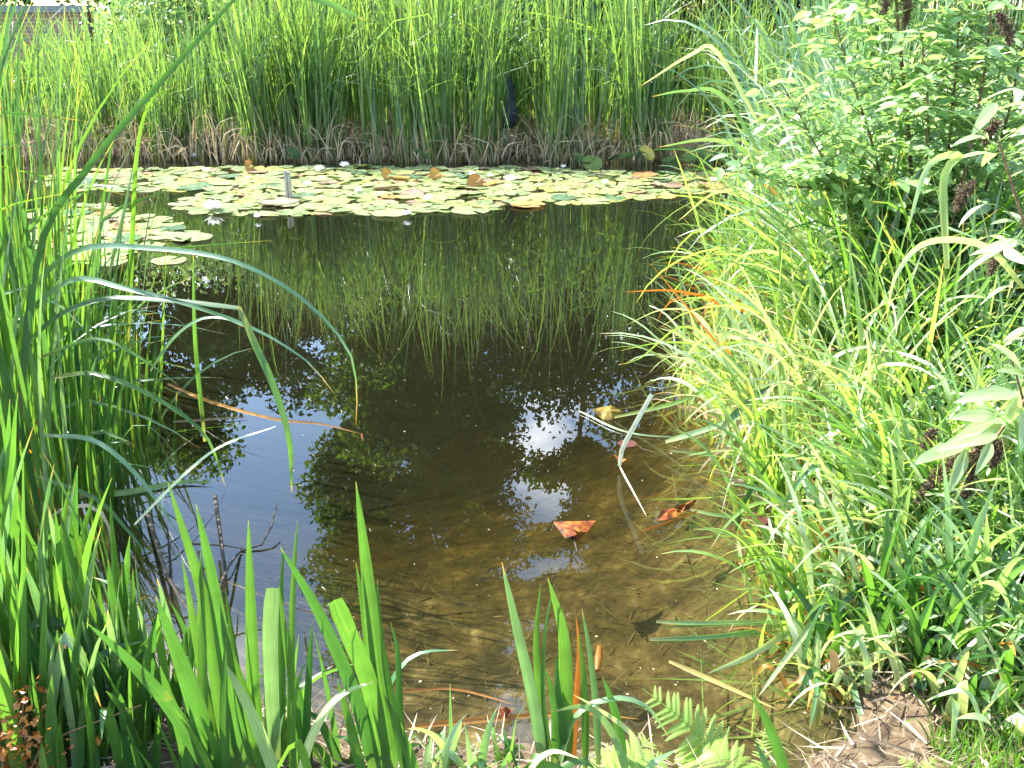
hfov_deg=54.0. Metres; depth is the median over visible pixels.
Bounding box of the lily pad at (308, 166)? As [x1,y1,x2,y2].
[301,165,325,168]
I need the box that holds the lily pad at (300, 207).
[293,205,312,210]
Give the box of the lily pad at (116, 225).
[113,222,139,230]
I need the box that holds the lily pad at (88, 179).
[83,176,101,181]
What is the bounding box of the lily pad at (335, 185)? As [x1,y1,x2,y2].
[322,183,339,187]
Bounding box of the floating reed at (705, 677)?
[668,660,777,709]
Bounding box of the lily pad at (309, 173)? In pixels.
[301,171,324,174]
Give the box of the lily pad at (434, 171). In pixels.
[430,167,440,179]
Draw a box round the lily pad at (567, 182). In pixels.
[554,181,577,186]
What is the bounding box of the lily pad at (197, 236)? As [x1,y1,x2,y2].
[171,232,211,240]
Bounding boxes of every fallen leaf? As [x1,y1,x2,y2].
[499,706,512,719]
[554,521,594,551]
[592,405,624,420]
[657,499,695,520]
[734,559,746,572]
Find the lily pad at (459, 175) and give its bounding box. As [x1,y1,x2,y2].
[455,173,469,177]
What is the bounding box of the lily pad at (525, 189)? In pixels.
[516,188,535,190]
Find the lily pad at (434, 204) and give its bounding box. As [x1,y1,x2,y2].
[430,203,446,205]
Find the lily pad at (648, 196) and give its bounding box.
[637,194,655,198]
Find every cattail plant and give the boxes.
[0,0,124,527]
[0,0,146,500]
[0,0,158,553]
[0,0,189,366]
[0,0,222,505]
[0,40,271,534]
[0,145,110,364]
[0,232,71,565]
[2,59,175,472]
[2,63,189,384]
[4,32,38,285]
[4,286,214,538]
[5,0,153,543]
[5,67,153,471]
[6,62,132,507]
[6,166,50,220]
[11,0,362,561]
[23,79,168,459]
[27,72,251,486]
[45,160,154,546]
[58,227,170,570]
[77,292,191,555]
[85,189,190,526]
[90,241,221,541]
[96,289,237,541]
[642,0,865,260]
[671,0,899,212]
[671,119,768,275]
[673,0,822,213]
[690,0,774,244]
[704,0,903,144]
[707,0,875,231]
[727,0,887,160]
[728,0,850,144]
[739,3,850,196]
[748,0,868,123]
[829,0,947,100]
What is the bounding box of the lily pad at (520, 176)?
[503,174,528,178]
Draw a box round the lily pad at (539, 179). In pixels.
[528,177,546,181]
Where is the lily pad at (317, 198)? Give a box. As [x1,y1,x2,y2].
[300,195,327,202]
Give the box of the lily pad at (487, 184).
[480,181,496,185]
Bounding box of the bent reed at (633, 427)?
[618,394,652,514]
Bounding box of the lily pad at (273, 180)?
[269,178,284,182]
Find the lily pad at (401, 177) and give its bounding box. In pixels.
[389,176,409,178]
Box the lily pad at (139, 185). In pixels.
[121,182,149,187]
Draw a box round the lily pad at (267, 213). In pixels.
[255,211,280,215]
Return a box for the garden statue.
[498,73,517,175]
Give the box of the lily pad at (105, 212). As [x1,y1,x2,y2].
[92,210,118,214]
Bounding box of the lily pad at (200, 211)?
[188,208,212,213]
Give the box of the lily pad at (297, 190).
[295,187,322,192]
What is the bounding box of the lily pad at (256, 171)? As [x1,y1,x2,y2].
[246,170,267,172]
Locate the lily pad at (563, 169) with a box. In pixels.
[555,168,571,171]
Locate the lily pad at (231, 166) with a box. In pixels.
[220,165,237,167]
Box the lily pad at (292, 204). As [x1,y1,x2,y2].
[275,202,299,206]
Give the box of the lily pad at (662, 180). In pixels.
[651,179,671,181]
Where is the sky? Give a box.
[2,0,1023,9]
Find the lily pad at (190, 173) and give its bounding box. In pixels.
[180,172,196,175]
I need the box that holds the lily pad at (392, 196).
[380,194,396,198]
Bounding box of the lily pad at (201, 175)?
[187,173,208,178]
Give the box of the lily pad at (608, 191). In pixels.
[595,190,617,194]
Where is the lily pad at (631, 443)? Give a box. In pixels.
[617,440,636,446]
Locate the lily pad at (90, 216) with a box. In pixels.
[82,214,112,218]
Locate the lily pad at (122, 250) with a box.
[101,248,127,256]
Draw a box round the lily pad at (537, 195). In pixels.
[524,193,550,199]
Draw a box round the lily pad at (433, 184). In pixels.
[423,183,442,186]
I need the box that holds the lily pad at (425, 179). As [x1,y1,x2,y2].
[418,178,431,180]
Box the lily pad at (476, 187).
[467,186,486,188]
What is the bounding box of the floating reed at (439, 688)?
[394,687,511,704]
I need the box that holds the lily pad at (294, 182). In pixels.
[281,180,300,184]
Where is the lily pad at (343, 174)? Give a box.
[326,171,351,177]
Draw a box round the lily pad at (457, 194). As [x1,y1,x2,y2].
[441,191,466,195]
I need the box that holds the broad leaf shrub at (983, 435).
[910,343,1023,491]
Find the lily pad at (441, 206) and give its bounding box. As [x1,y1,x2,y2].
[430,205,451,208]
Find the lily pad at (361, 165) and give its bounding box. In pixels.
[352,164,371,165]
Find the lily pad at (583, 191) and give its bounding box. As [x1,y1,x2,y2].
[575,188,597,193]
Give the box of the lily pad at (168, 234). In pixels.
[147,231,182,239]
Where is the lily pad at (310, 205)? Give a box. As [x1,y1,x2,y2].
[298,203,323,207]
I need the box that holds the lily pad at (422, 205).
[412,203,431,207]
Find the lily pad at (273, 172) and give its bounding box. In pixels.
[263,170,283,173]
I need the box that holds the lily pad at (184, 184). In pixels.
[179,183,194,185]
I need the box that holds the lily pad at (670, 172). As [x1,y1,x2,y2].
[655,170,676,173]
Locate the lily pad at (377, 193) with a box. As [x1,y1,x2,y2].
[370,191,392,195]
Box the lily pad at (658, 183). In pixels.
[651,181,666,185]
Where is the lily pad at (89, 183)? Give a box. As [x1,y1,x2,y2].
[78,181,103,187]
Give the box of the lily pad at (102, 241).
[78,240,112,245]
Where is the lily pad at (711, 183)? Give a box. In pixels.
[701,181,724,189]
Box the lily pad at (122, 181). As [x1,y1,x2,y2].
[108,180,131,183]
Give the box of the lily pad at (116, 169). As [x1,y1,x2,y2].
[92,168,117,172]
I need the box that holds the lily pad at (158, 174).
[155,173,171,176]
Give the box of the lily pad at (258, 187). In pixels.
[244,185,265,189]
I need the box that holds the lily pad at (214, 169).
[200,168,219,171]
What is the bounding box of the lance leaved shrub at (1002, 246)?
[911,9,1023,503]
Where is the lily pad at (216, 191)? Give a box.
[202,190,221,193]
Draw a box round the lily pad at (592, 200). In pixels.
[580,197,608,203]
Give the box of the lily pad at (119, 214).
[113,212,130,216]
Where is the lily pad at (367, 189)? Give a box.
[361,188,376,191]
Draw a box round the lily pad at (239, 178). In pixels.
[235,175,259,182]
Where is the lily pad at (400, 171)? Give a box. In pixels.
[392,169,413,174]
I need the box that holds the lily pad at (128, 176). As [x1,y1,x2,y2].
[119,174,140,178]
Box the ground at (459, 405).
[1,9,1023,767]
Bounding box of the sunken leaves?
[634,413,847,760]
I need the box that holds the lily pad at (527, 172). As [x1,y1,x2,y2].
[518,171,532,174]
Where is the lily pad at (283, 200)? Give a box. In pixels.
[260,197,299,204]
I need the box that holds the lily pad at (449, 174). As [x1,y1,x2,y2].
[442,171,455,177]
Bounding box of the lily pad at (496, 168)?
[488,167,504,169]
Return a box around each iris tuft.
[769,598,889,696]
[779,573,973,699]
[785,500,979,588]
[787,514,989,638]
[801,473,1023,689]
[810,407,1023,571]
[814,516,1015,659]
[817,360,1023,558]
[822,516,1023,701]
[830,589,997,695]
[853,510,997,620]
[862,577,1023,717]
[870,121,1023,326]
[870,453,1023,638]
[870,570,1023,698]
[879,328,1023,494]
[884,553,1023,717]
[893,440,1023,666]
[897,611,1016,746]
[901,538,1023,668]
[906,486,1023,579]
[919,627,1023,748]
[920,499,1007,641]
[935,326,1023,533]
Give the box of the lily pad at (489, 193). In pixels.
[477,190,504,195]
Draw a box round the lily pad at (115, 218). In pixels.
[99,216,125,220]
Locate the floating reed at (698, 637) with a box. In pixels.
[650,624,786,640]
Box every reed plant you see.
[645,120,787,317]
[649,62,1002,318]
[651,507,938,726]
[676,243,767,469]
[679,28,1022,343]
[680,47,962,224]
[680,64,1023,260]
[684,190,830,398]
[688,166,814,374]
[695,8,1023,244]
[702,342,855,549]
[704,62,943,302]
[719,193,901,380]
[756,110,1016,376]
[762,205,943,456]
[786,173,1023,452]
[851,94,1023,324]
[878,175,1023,428]
[903,231,1023,447]
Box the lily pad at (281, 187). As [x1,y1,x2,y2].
[269,185,296,188]
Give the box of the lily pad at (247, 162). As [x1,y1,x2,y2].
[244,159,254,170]
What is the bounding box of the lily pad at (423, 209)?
[407,206,438,212]
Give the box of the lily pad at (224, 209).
[213,206,237,213]
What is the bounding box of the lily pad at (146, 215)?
[136,214,154,217]
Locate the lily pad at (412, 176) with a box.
[405,174,420,178]
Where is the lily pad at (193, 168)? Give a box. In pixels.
[180,166,203,171]
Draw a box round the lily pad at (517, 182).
[510,181,527,185]
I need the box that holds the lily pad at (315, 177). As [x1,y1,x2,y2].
[306,175,324,177]
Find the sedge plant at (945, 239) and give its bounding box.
[619,44,1023,584]
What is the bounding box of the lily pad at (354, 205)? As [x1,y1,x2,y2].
[346,203,373,208]
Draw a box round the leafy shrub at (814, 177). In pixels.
[710,0,1023,312]
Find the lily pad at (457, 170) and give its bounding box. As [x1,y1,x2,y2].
[448,168,468,172]
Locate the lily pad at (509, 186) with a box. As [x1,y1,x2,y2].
[499,183,518,188]
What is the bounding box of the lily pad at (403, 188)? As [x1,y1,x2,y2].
[394,186,415,189]
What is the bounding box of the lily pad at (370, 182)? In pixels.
[364,181,381,183]
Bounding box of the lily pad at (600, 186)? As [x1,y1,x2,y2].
[593,184,608,187]
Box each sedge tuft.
[599,234,906,513]
[608,267,747,431]
[628,205,749,349]
[636,123,836,358]
[637,149,788,332]
[647,295,786,461]
[648,274,792,475]
[661,139,971,393]
[662,457,829,630]
[664,185,1015,401]
[676,332,924,535]
[680,487,890,696]
[689,410,938,573]
[690,46,987,231]
[690,158,1023,428]
[695,89,849,274]
[699,103,1012,320]
[699,245,1020,484]
[701,145,1009,373]
[703,2,997,146]
[704,77,1013,172]
[708,185,1023,409]
[709,31,977,213]
[714,450,983,636]
[717,50,1017,210]
[717,191,989,412]
[725,66,1023,302]
[729,364,1012,568]
[732,167,1021,335]
[732,172,1023,391]
[741,64,1023,292]
[745,244,1023,445]
[745,287,1008,556]
[745,408,1022,576]
[747,321,1010,516]
[747,372,1023,570]
[756,7,1011,197]
[760,355,1023,541]
[761,32,1005,133]
[767,152,1023,338]
[767,589,908,727]
[770,0,985,149]
[774,396,1023,590]
[779,263,1023,457]
[782,162,1023,229]
[783,206,1023,401]
[787,310,1023,485]
[787,350,1023,573]
[788,375,1023,519]
[791,69,1023,265]
[794,82,1023,245]
[802,61,1019,246]
[807,430,1023,590]
[809,145,1022,302]
[810,21,1017,170]
[817,378,1023,556]
[819,192,1023,419]
[821,175,1018,308]
[825,415,1023,581]
[829,89,1012,222]
[837,43,1023,151]
[841,183,1023,404]
[843,195,1023,419]
[850,280,1023,472]
[853,234,1023,468]
[855,136,1023,306]
[867,129,1016,235]
[871,222,1023,390]
[879,375,1023,502]
[886,423,1023,573]
[890,214,1023,382]
[895,173,1022,340]
[903,47,1023,149]
[903,427,1023,584]
[906,157,1023,297]
[921,248,1022,424]
[923,79,1022,183]
[934,12,1023,207]
[939,357,1023,430]
[943,353,1023,522]
[951,68,1020,155]
[957,46,1021,151]
[970,41,1023,150]
[978,493,1023,579]
[982,210,1023,345]
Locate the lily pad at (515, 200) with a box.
[502,197,526,202]
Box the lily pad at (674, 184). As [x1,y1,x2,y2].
[664,182,682,187]
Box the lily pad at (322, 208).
[310,206,330,210]
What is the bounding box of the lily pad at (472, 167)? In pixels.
[456,165,478,169]
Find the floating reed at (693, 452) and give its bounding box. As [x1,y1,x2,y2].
[671,450,750,458]
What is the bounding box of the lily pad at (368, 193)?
[351,191,373,194]
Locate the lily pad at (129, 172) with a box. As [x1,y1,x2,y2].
[117,171,142,174]
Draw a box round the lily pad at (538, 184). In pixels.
[519,182,543,187]
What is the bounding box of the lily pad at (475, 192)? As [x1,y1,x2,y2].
[458,191,483,193]
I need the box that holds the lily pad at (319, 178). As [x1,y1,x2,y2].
[309,177,332,180]
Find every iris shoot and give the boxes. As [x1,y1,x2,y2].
[253,725,357,767]
[311,712,422,767]
[341,727,457,762]
[410,716,478,767]
[427,690,483,767]
[430,708,509,767]
[492,727,525,767]
[508,702,593,767]
[625,750,702,767]
[754,739,769,767]
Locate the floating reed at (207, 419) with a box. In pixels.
[173,417,243,422]
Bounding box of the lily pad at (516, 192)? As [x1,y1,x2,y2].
[504,191,529,194]
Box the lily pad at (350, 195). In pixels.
[345,192,366,197]
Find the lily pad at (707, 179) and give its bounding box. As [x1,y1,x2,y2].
[695,177,717,180]
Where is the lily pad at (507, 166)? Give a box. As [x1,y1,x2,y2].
[498,165,516,168]
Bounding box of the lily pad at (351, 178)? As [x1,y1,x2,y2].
[340,177,360,179]
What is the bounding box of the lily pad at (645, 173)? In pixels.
[632,171,656,176]
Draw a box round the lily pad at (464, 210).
[451,206,489,213]
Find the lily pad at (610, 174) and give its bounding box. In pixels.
[597,171,620,177]
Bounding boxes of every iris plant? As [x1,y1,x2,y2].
[0,394,20,602]
[0,400,62,646]
[0,400,63,635]
[0,429,32,602]
[0,447,4,471]
[0,477,14,607]
[0,478,111,686]
[0,502,100,711]
[0,507,104,680]
[0,540,32,761]
[0,540,37,718]
[0,556,84,767]
[0,658,38,767]
[4,465,92,619]
[20,458,100,767]
[27,620,147,767]
[28,651,120,767]
[29,453,107,637]
[33,654,148,767]
[47,553,127,701]
[47,575,120,765]
[62,512,129,661]
[71,496,140,692]
[75,579,183,723]
[83,560,144,693]
[87,483,312,767]
[94,604,161,758]
[96,677,181,767]
[103,563,137,616]
[127,614,196,743]
[147,572,210,690]
[225,518,372,767]
[276,483,454,767]
[502,564,667,767]
[750,693,788,767]
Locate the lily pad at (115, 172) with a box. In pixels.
[100,171,123,173]
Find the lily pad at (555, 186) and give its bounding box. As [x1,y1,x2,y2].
[550,183,573,190]
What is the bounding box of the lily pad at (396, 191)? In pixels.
[390,190,402,192]
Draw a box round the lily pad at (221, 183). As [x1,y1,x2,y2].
[208,181,232,184]
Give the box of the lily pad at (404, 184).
[395,182,418,186]
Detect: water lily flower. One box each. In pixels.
[202,200,221,209]
[314,165,323,170]
[339,161,348,166]
[402,210,411,214]
[422,194,432,199]
[504,174,517,181]
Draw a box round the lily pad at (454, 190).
[443,189,463,192]
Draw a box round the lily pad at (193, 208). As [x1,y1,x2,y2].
[184,206,207,210]
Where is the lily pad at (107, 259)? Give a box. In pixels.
[99,257,127,265]
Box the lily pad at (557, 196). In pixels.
[550,193,575,199]
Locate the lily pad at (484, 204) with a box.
[481,202,504,207]
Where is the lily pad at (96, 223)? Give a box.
[79,219,108,225]
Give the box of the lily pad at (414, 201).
[406,200,423,204]
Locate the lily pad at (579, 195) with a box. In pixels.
[570,193,588,196]
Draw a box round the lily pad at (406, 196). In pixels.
[395,195,417,198]
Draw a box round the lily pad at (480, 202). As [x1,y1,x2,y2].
[473,199,492,204]
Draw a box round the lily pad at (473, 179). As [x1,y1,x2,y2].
[467,173,482,190]
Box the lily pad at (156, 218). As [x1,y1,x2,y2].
[144,216,172,220]
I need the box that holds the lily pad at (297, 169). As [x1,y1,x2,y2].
[288,169,307,170]
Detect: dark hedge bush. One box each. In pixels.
[206,0,406,49]
[369,0,620,58]
[563,0,788,102]
[703,0,932,45]
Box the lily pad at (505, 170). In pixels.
[495,169,514,172]
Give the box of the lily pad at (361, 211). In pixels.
[353,208,374,215]
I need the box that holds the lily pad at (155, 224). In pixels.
[138,221,162,228]
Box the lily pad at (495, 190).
[489,189,509,191]
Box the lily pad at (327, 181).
[317,179,337,183]
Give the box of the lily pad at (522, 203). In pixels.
[510,200,545,206]
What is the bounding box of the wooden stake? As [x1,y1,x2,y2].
[284,170,296,256]
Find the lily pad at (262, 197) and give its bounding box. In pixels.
[253,196,271,199]
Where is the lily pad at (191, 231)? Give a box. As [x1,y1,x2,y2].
[176,230,199,234]
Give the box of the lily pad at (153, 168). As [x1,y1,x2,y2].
[145,167,161,170]
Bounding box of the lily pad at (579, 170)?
[571,170,587,171]
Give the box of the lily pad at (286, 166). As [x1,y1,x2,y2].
[278,165,292,167]
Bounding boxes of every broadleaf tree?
[1,0,40,4]
[29,0,195,69]
[482,0,704,58]
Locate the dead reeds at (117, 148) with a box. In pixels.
[1,89,809,176]
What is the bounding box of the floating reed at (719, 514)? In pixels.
[688,508,806,517]
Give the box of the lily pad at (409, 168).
[402,167,420,170]
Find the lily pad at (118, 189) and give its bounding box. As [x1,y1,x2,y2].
[108,187,131,191]
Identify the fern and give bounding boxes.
[0,670,140,767]
[581,733,668,767]
[643,686,756,767]
[752,729,774,767]
[896,755,937,767]
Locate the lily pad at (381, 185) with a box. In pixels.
[372,183,394,186]
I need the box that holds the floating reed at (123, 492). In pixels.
[79,480,208,497]
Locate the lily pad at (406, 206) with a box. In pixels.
[388,204,414,208]
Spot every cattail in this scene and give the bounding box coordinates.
[0,21,42,151]
[0,42,21,157]
[0,57,23,143]
[0,73,24,157]
[1,63,56,147]
[2,60,37,155]
[6,3,92,152]
[28,15,81,160]
[28,53,67,161]
[29,7,72,160]
[29,52,49,139]
[33,8,106,147]
[34,22,98,159]
[40,14,65,110]
[46,10,104,162]
[53,25,113,159]
[57,33,108,160]
[62,61,86,138]
[64,22,104,126]
[64,62,103,117]
[68,9,113,144]
[69,41,110,130]
[84,33,119,132]
[93,41,136,160]
[95,21,144,146]
[96,17,127,103]
[98,11,171,123]
[99,3,156,157]
[107,18,178,158]
[110,59,141,155]
[110,59,145,161]
[111,43,142,131]
[115,40,179,160]
[118,54,149,146]
[123,65,174,160]
[126,2,172,161]
[127,14,196,162]
[127,52,188,158]
[130,12,194,136]
[135,43,163,155]
[143,10,196,154]
[144,2,198,148]
[152,34,215,158]
[157,55,174,157]
[158,1,269,159]
[159,11,211,149]
[163,4,198,142]
[164,0,206,160]
[164,7,256,159]
[164,53,189,132]
[168,13,202,133]
[170,47,187,158]
[173,40,214,130]
[174,39,209,143]
[183,0,236,156]
[185,0,335,161]
[186,0,268,133]
[192,0,243,160]
[199,0,269,159]
[203,0,261,164]
[206,0,264,121]
[206,0,299,161]
[208,0,271,162]
[209,0,287,162]
[211,10,254,160]
[212,0,338,161]
[212,0,352,159]
[215,0,280,155]
[220,0,281,163]
[221,1,273,110]
[228,15,355,161]
[229,0,382,161]
[231,0,286,134]
[232,0,299,125]
[232,0,303,115]
[242,0,363,142]
[242,1,277,157]
[246,0,298,159]
[250,0,289,136]
[250,0,322,164]
[252,0,306,161]
[256,0,402,163]
[259,0,292,155]
[261,0,334,161]
[263,1,371,160]
[265,0,306,129]
[266,0,309,100]
[268,0,335,128]
[270,0,330,150]
[271,0,355,76]
[274,0,336,159]
[275,0,353,164]
[280,0,314,160]
[282,0,389,104]
[289,0,375,117]
[289,2,393,128]
[291,0,356,164]
[292,0,339,47]
[294,0,349,161]
[301,0,365,56]
[306,3,377,163]
[307,0,356,160]
[319,1,353,159]
[320,6,365,163]
[321,0,470,163]
[325,0,396,159]
[330,1,428,164]
[332,0,424,160]
[340,0,380,161]
[340,0,414,157]
[347,0,492,165]
[348,0,389,160]
[350,0,445,161]
[352,0,481,128]
[362,0,427,158]
[363,0,452,163]
[367,0,434,163]
[388,0,440,159]
[388,0,477,165]
[388,10,420,161]
[395,0,454,161]
[415,0,471,162]
[423,0,497,126]
[423,0,514,163]
[427,0,507,162]
[433,2,518,153]
[435,0,475,156]
[437,0,501,160]
[438,0,501,156]
[439,1,521,101]
[443,0,518,163]
[443,1,504,68]
[444,0,509,140]
[449,0,496,162]
[451,0,487,155]
[454,0,531,93]
[460,0,525,140]
[462,0,678,163]
[465,0,556,149]
[467,0,524,164]
[468,0,534,131]
[471,0,571,164]
[476,0,543,162]
[479,0,535,120]
[486,0,604,154]
[503,0,571,162]
[509,0,600,165]
[515,0,603,160]
[516,0,577,159]
[519,0,591,155]
[538,0,613,164]
[571,0,703,163]
[573,0,734,163]
[577,0,693,117]
[579,0,696,147]
[582,0,673,162]
[588,0,695,163]
[591,1,638,162]
[596,0,674,126]
[597,0,673,163]
[600,0,707,162]
[601,0,657,164]
[607,24,630,148]
[634,0,696,144]
[648,7,725,133]
[650,0,696,159]
[658,0,783,161]
[658,2,779,163]
[670,4,745,163]
[672,0,718,144]
[688,15,724,144]
[689,1,772,145]
[698,15,766,158]
[704,24,792,122]
[714,7,740,159]
[716,6,760,114]
[717,0,766,158]
[719,0,761,159]
[732,0,832,146]
[735,1,773,119]
[743,0,804,162]
[750,0,849,68]
[762,4,792,131]
[765,0,838,141]
[768,0,805,141]
[768,0,853,97]
[782,0,819,143]
[788,0,796,129]
[801,2,809,98]
[841,0,912,77]
[849,0,917,113]
[850,0,881,118]
[854,0,948,83]
[862,0,933,76]
[865,2,924,98]
[876,4,991,82]
[903,0,986,63]
[908,7,933,64]
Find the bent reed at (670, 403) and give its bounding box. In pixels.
[614,372,750,417]
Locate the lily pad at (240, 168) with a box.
[232,166,254,170]
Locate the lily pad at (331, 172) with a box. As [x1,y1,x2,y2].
[323,170,343,173]
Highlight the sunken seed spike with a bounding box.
[594,645,602,671]
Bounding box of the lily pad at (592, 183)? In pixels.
[587,182,610,185]
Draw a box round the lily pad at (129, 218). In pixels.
[115,217,140,221]
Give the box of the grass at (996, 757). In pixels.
[923,674,1023,767]
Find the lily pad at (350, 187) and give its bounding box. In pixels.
[342,185,362,189]
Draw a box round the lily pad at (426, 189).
[419,187,439,191]
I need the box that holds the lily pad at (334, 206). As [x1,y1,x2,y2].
[325,202,342,207]
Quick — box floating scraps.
[168,241,828,712]
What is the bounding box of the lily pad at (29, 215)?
[27,212,44,217]
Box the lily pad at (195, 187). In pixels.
[177,185,204,189]
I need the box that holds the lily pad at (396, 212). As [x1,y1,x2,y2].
[371,209,404,216]
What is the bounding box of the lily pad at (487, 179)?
[476,177,500,182]
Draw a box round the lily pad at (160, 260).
[150,256,186,264]
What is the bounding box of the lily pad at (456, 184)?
[443,184,466,186]
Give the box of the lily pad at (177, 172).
[168,172,186,173]
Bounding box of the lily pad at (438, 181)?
[427,179,446,182]
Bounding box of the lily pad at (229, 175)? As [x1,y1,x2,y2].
[216,173,241,177]
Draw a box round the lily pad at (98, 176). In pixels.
[88,174,111,178]
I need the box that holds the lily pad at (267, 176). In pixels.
[254,174,279,178]
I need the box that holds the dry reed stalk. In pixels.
[167,383,362,440]
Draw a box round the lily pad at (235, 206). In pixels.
[226,204,249,209]
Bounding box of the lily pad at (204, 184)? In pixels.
[190,182,215,186]
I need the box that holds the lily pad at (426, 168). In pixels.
[414,167,430,169]
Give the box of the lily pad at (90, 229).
[77,226,106,233]
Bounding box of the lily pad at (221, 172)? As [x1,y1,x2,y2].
[209,171,227,173]
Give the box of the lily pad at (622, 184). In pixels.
[607,182,629,187]
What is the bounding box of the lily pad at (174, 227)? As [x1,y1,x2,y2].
[157,224,185,230]
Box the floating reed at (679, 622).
[656,619,784,624]
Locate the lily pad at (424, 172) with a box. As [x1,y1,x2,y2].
[415,171,429,173]
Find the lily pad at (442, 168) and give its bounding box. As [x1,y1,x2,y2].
[437,166,449,169]
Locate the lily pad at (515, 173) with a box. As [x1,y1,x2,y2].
[502,172,522,174]
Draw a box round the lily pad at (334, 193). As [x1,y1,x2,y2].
[322,191,343,195]
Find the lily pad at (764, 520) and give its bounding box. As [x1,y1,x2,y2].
[744,512,772,524]
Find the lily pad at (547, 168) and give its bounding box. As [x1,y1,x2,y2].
[536,166,559,170]
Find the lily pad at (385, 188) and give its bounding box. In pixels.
[372,186,398,189]
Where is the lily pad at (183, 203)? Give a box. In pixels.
[168,201,198,205]
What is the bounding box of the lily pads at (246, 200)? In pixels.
[31,164,740,263]
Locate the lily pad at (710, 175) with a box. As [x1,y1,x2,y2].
[702,174,724,179]
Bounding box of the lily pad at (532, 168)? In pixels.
[520,166,541,169]
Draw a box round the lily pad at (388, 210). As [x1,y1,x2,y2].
[379,208,403,212]
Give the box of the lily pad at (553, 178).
[539,176,562,180]
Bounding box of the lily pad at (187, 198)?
[178,197,200,200]
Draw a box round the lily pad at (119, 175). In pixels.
[108,174,126,177]
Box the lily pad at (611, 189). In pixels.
[599,188,621,190]
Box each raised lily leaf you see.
[286,146,300,164]
[311,139,327,164]
[414,148,430,177]
[572,152,585,169]
[582,155,602,176]
[606,153,620,169]
[616,152,632,163]
[634,144,644,170]
[640,145,654,181]
[653,147,671,170]
[661,156,681,174]
[670,144,687,171]
[680,153,696,183]
[686,145,704,172]
[696,152,713,171]
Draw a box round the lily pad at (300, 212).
[289,210,309,215]
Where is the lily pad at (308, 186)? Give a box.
[292,184,319,187]
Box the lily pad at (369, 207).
[361,205,384,209]
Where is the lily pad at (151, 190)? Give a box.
[137,187,158,191]
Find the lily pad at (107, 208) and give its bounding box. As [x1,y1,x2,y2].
[86,206,113,209]
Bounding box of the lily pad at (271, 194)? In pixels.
[261,192,278,195]
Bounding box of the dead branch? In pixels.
[146,494,276,614]
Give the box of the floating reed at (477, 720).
[409,711,635,727]
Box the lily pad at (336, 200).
[323,198,349,204]
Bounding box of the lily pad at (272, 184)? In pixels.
[256,183,281,185]
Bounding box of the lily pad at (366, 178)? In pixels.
[354,177,373,180]
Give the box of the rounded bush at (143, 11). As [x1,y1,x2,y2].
[72,0,275,98]
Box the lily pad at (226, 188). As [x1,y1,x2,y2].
[203,186,232,190]
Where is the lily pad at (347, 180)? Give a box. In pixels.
[331,179,349,183]
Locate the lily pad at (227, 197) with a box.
[218,196,238,199]
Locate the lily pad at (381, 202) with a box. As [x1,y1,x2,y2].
[372,200,398,205]
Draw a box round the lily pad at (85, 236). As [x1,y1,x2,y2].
[78,234,95,240]
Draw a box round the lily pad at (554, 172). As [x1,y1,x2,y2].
[541,170,562,174]
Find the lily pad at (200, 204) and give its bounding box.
[192,201,207,207]
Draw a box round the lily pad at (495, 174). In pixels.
[480,173,498,176]
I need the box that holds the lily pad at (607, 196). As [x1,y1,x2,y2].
[598,193,624,199]
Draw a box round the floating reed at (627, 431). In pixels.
[579,411,705,437]
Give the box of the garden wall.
[0,5,97,81]
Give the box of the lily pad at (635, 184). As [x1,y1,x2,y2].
[625,182,643,185]
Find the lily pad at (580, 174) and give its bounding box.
[572,172,595,177]
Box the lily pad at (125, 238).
[111,234,142,241]
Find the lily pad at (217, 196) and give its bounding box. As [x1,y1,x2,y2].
[204,194,232,198]
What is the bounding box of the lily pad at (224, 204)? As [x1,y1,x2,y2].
[217,203,240,207]
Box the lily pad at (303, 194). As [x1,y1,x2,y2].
[292,192,316,196]
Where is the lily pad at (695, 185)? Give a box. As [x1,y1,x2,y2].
[679,184,707,188]
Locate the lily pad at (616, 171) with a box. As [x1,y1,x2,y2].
[601,170,625,173]
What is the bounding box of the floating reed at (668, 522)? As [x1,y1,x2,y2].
[640,504,708,532]
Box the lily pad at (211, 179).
[200,177,225,181]
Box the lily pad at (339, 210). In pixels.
[327,207,352,211]
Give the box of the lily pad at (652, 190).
[641,189,662,192]
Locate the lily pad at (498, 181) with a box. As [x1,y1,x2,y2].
[486,180,503,182]
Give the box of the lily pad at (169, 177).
[148,175,177,180]
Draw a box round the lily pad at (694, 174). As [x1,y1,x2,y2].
[684,171,705,176]
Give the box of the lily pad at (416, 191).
[398,188,423,197]
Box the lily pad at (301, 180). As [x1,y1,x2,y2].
[291,178,313,183]
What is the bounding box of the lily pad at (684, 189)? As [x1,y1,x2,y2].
[680,186,703,191]
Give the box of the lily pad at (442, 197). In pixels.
[422,194,447,200]
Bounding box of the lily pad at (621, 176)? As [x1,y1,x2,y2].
[612,174,631,179]
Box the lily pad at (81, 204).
[72,203,96,206]
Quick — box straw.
[34,580,1023,767]
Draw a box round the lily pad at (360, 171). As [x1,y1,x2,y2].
[351,169,366,174]
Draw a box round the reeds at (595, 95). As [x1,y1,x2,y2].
[0,0,1023,147]
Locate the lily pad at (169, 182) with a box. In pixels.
[153,180,179,185]
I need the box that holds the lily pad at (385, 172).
[381,167,392,183]
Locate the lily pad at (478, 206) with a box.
[469,205,489,207]
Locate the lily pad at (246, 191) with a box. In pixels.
[240,189,262,194]
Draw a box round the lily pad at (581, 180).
[571,178,589,182]
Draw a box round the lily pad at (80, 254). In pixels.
[73,250,106,260]
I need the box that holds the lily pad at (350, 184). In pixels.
[340,183,359,185]
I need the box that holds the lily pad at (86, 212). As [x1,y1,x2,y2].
[62,209,89,216]
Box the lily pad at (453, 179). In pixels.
[440,178,462,181]

